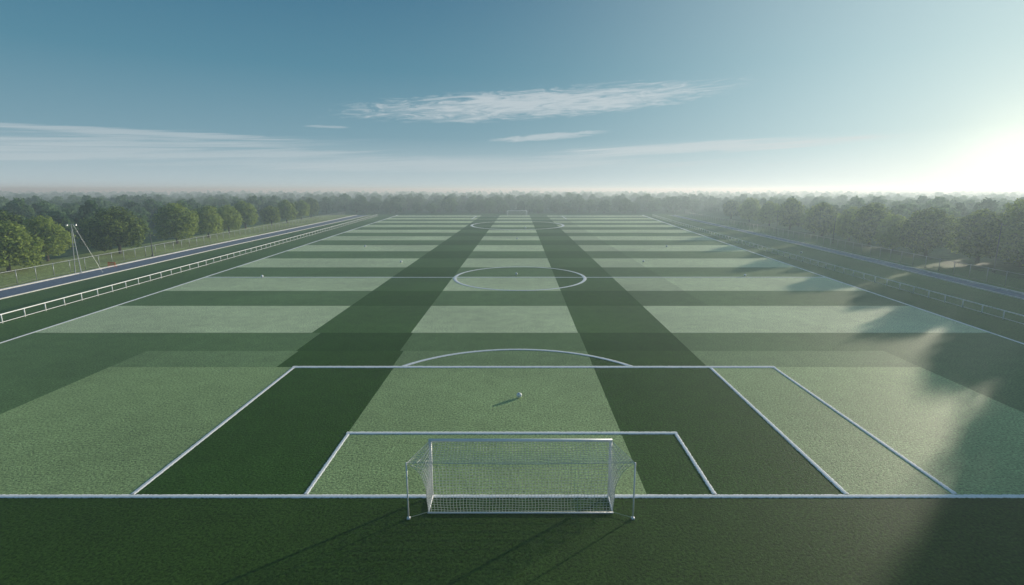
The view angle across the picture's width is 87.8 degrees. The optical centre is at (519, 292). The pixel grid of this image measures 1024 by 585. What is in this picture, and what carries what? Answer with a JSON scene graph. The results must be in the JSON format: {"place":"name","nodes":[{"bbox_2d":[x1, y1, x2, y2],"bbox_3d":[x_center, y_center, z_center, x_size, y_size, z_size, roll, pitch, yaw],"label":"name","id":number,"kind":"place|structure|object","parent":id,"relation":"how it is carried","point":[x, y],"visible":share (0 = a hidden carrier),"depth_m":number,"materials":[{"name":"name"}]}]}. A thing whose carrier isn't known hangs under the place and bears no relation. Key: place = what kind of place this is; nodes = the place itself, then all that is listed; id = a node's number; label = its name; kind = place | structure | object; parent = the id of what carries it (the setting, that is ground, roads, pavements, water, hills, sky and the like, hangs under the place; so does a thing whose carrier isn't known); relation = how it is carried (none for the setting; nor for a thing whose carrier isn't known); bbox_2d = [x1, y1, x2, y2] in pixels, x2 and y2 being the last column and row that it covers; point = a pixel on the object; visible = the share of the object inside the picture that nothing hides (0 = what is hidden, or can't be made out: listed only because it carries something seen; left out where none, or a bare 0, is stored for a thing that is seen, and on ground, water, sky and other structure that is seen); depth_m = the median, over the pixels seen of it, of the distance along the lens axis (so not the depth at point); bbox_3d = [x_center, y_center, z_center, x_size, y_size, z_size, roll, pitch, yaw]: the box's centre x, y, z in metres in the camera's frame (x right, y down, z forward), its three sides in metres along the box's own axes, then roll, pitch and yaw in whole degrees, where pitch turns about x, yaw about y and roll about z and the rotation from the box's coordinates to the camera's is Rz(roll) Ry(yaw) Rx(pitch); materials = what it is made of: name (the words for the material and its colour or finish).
{"place":"outdoors","nodes":[
{"label":"outdoors","id":0,"kind":"place"},
{"bbox_2d":[0,215,395,341],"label":"apron lawn","id":1,"kind":"structure","parent":0,"point":[20,326],"depth_m":70.47,"materials":[{"name":"green plant"}]},
{"bbox_2d":[0,215,367,298],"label":"kerb","id":2,"kind":"structure","parent":1,"relation":"on","point":[146,265],"depth_m":83.48,"materials":[{"name":"concrete"}]},
{"bbox_2d":[0,215,376,323],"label":"white railing","id":3,"kind":"object","parent":1,"relation":"on","point":[25,315],"visible":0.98,"depth_m":69.00,"materials":[{"name":"metal"}]},
{"bbox_2d":[0,190,1023,278],"bbox_3d":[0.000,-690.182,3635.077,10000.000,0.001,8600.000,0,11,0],"label":"ground","id":4,"kind":"structure","parent":0,"point":[946,255],"depth_m":225.78,"materials":[{"name":"green plant"}]},
{"bbox_2d":[0,208,36,252],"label":"deciduous tree","id":5,"kind":"object","parent":4,"relation":"on","point":[5,216],"visible":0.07,"depth_m":89.70,"materials":[{"name":"green plant"}]},
{"bbox_2d":[77,215,104,249],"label":"deciduous tree","id":6,"kind":"object","parent":4,"relation":"on","point":[85,231],"visible":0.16,"depth_m":107.06,"materials":[{"name":"green plant"}]},
{"bbox_2d":[0,215,352,288],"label":"grass verge","id":7,"kind":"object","parent":4,"relation":"on","point":[60,268],"depth_m":102.06,"materials":[{"name":"green plant"}]},
{"bbox_2d":[0,220,44,271],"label":"deciduous tree","id":8,"kind":"object","parent":7,"relation":"on","point":[18,248],"visible":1,"depth_m":79.84,"materials":[{"name":"green plant"}]},
{"bbox_2d":[22,215,77,260],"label":"deciduous tree","id":9,"kind":"object","parent":7,"relation":"on","point":[57,234],"visible":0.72,"depth_m":91.02,"materials":[{"name":"green plant"}]},
{"bbox_2d":[86,206,152,253],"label":"deciduous tree","id":10,"kind":"object","parent":7,"relation":"on","point":[113,228],"visible":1,"depth_m":100.94,"materials":[{"name":"green plant"}]},
{"bbox_2d":[1,212,342,286],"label":"chain link fence","id":11,"kind":"object","parent":7,"relation":"on","point":[189,243],"visible":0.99,"depth_m":98.79,"materials":[{"name":"metal"}]},
{"bbox_2d":[151,203,199,243],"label":"deciduous tree","id":12,"kind":"object","parent":7,"relation":"on","point":[175,221],"visible":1,"depth_m":120.56,"materials":[{"name":"green plant"}]},
{"bbox_2d":[192,205,223,236],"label":"deciduous tree","id":13,"kind":"object","parent":7,"relation":"on","point":[210,222],"visible":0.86,"depth_m":136.73,"materials":[{"name":"green plant"}]},
{"bbox_2d":[217,205,242,233],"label":"deciduous tree","id":14,"kind":"object","parent":7,"relation":"on","point":[229,217],"visible":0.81,"depth_m":148.84,"materials":[{"name":"green plant"}]},
{"bbox_2d":[232,201,258,227],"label":"deciduous tree","id":15,"kind":"object","parent":7,"relation":"on","point":[248,212],"visible":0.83,"depth_m":168.44,"materials":[{"name":"green plant"}]},
{"bbox_2d":[259,205,280,223],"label":"deciduous tree","id":16,"kind":"object","parent":7,"relation":"on","point":[267,214],"visible":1,"depth_m":182.00,"materials":[{"name":"green plant"}]},
{"bbox_2d":[274,199,297,222],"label":"deciduous tree","id":17,"kind":"object","parent":7,"relation":"on","point":[287,210],"visible":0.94,"depth_m":198.92,"materials":[{"name":"green plant"}]},
{"bbox_2d":[294,200,309,218],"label":"deciduous tree","id":18,"kind":"object","parent":7,"relation":"on","point":[302,207],"visible":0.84,"depth_m":217.63,"materials":[{"name":"green plant"}]},
{"bbox_2d":[304,197,319,216],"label":"deciduous tree","id":19,"kind":"object","parent":7,"relation":"on","point":[314,207],"visible":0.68,"depth_m":235.98,"materials":[{"name":"green plant"}]},
{"bbox_2d":[0,215,354,290],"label":"kerb","id":20,"kind":"structure","parent":4,"relation":"on","point":[142,259],"depth_m":90.50,"materials":[{"name":"concrete"}]},
{"bbox_2d":[0,215,366,297],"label":"footpath","id":21,"kind":"structure","parent":4,"relation":"on","point":[32,287],"depth_m":88.40,"materials":[{"name":"concrete"}]},
{"bbox_2d":[65,224,101,272],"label":"floodlight mast","id":22,"kind":"object","parent":21,"relation":"on","point":[75,247],"visible":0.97,"depth_m":78.21,"materials":[{"name":"metal"}]},
{"bbox_2d":[0,215,1023,584],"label":"soccer pitch","id":23,"kind":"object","parent":4,"relation":"on","point":[128,397],"visible":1,"depth_m":28.64,"materials":[{"name":"green plant"}]},
{"bbox_2d":[0,215,1023,497],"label":"pitch markings","id":24,"kind":"object","parent":23,"relation":"on","point":[706,481],"visible":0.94,"depth_m":25.68,"materials":[{"name":"paint"}]},
{"bbox_2d":[406,439,635,519],"bbox_3d":[0.060,7.170,20.585,8.580,2.507,1.621,0,11,0],"label":"soccer goal","id":25,"kind":"object","parent":23,"relation":"on","point":[430,483],"visible":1,"depth_m":20.28,"materials":[{"name":"white metal"}]},
{"bbox_2d":[0,190,1023,243],"bbox_3d":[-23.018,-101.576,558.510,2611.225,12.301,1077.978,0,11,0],"label":"distant forest","id":26,"kind":"object","parent":4,"relation":"on","point":[64,208],"visible":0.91,"depth_m":290.17,"materials":[{"name":"green plant"}]},
{"bbox_2d":[722,200,740,218],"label":"deciduous tree","id":27,"kind":"object","parent":4,"relation":"on","point":[731,208],"visible":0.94,"depth_m":224.02,"materials":[{"name":"green plant"}]},
{"bbox_2d":[737,197,760,221],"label":"deciduous tree","id":28,"kind":"object","parent":4,"relation":"on","point":[752,210],"visible":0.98,"depth_m":201.27,"materials":[{"name":"green plant"}]},
{"bbox_2d":[758,201,781,225],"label":"deciduous tree","id":29,"kind":"object","parent":4,"relation":"on","point":[768,212],"visible":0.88,"depth_m":180.86,"materials":[{"name":"green plant"}]},
{"bbox_2d":[775,198,805,229],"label":"deciduous tree","id":30,"kind":"object","parent":4,"relation":"on","point":[791,214],"visible":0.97,"depth_m":160.61,"materials":[{"name":"green plant"}]},
{"bbox_2d":[799,205,816,232],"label":"deciduous tree","id":31,"kind":"object","parent":4,"relation":"on","point":[803,219],"visible":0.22,"depth_m":150.65,"materials":[{"name":"green plant"}]},
{"bbox_2d":[805,202,839,236],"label":"deciduous tree","id":32,"kind":"object","parent":4,"relation":"on","point":[821,220],"visible":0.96,"depth_m":138.09,"materials":[{"name":"green plant"}]},
{"bbox_2d":[671,215,1023,297],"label":"footpath","id":33,"kind":"structure","parent":4,"relation":"on","point":[956,280],"depth_m":84.99,"materials":[{"name":"concrete"}]},
{"bbox_2d":[832,205,864,240],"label":"deciduous tree","id":34,"kind":"object","parent":4,"relation":"on","point":[843,224],"visible":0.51,"depth_m":127.21,"materials":[{"name":"green plant"}]},
{"bbox_2d":[675,215,1023,294],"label":"kerb","id":35,"kind":"structure","parent":4,"relation":"on","point":[1022,293],"depth_m":86.85,"materials":[{"name":"concrete"}]},
{"bbox_2d":[678,215,1023,292],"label":"grass verge","id":36,"kind":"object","parent":4,"relation":"on","point":[1012,284],"depth_m":93.42,"materials":[{"name":"green plant"}]},
{"bbox_2d":[685,212,1023,288],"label":"chain link fence","id":37,"kind":"object","parent":36,"relation":"on","point":[873,250],"visible":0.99,"depth_m":96.13,"materials":[{"name":"metal"}]},
{"bbox_2d":[846,202,893,245],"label":"deciduous tree","id":38,"kind":"object","parent":4,"relation":"on","point":[868,219],"visible":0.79,"depth_m":114.62,"materials":[{"name":"green plant"}]},
{"bbox_2d":[872,213,913,250],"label":"deciduous tree","id":39,"kind":"object","parent":4,"relation":"on","point":[886,230],"visible":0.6,"depth_m":106.62,"materials":[{"name":"green plant"}]},
{"bbox_2d":[894,206,959,255],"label":"deciduous tree","id":40,"kind":"object","parent":4,"relation":"on","point":[928,231],"visible":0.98,"depth_m":96.94,"materials":[{"name":"green plant"}]},
{"bbox_2d":[944,208,1021,262],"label":"deciduous tree","id":41,"kind":"object","parent":4,"relation":"on","point":[977,235],"visible":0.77,"depth_m":88.48,"materials":[{"name":"green plant"}]},
{"bbox_2d":[991,198,1023,266],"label":"deciduous tree","id":42,"kind":"object","parent":4,"relation":"on","point":[1013,242],"visible":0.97,"depth_m":84.21,"materials":[{"name":"green plant"}]},
{"bbox_2d":[0,0,1023,190],"label":"sky","id":43,"kind":"structure","parent":0,"point":[96,95],"materials":[{"name":"blue"}]},
{"bbox_2d":[367,214,666,214],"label":"apron lawn","id":44,"kind":"structure","parent":0,"point":[516,214],"depth_m":266.04,"materials":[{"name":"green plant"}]},
{"bbox_2d":[644,215,1023,342],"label":"apron lawn","id":45,"kind":"structure","parent":0,"point":[1009,328],"depth_m":70.47,"materials":[{"name":"green plant"}]},
{"bbox_2d":[652,214,1023,323],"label":"white railing","id":46,"kind":"object","parent":45,"relation":"on","point":[981,311],"visible":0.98,"depth_m":69.80,"materials":[{"name":"metal"}]},
{"bbox_2d":[670,215,1023,299],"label":"kerb","id":47,"kind":"structure","parent":45,"relation":"on","point":[884,265],"depth_m":83.16,"materials":[{"name":"concrete"}]}
]}

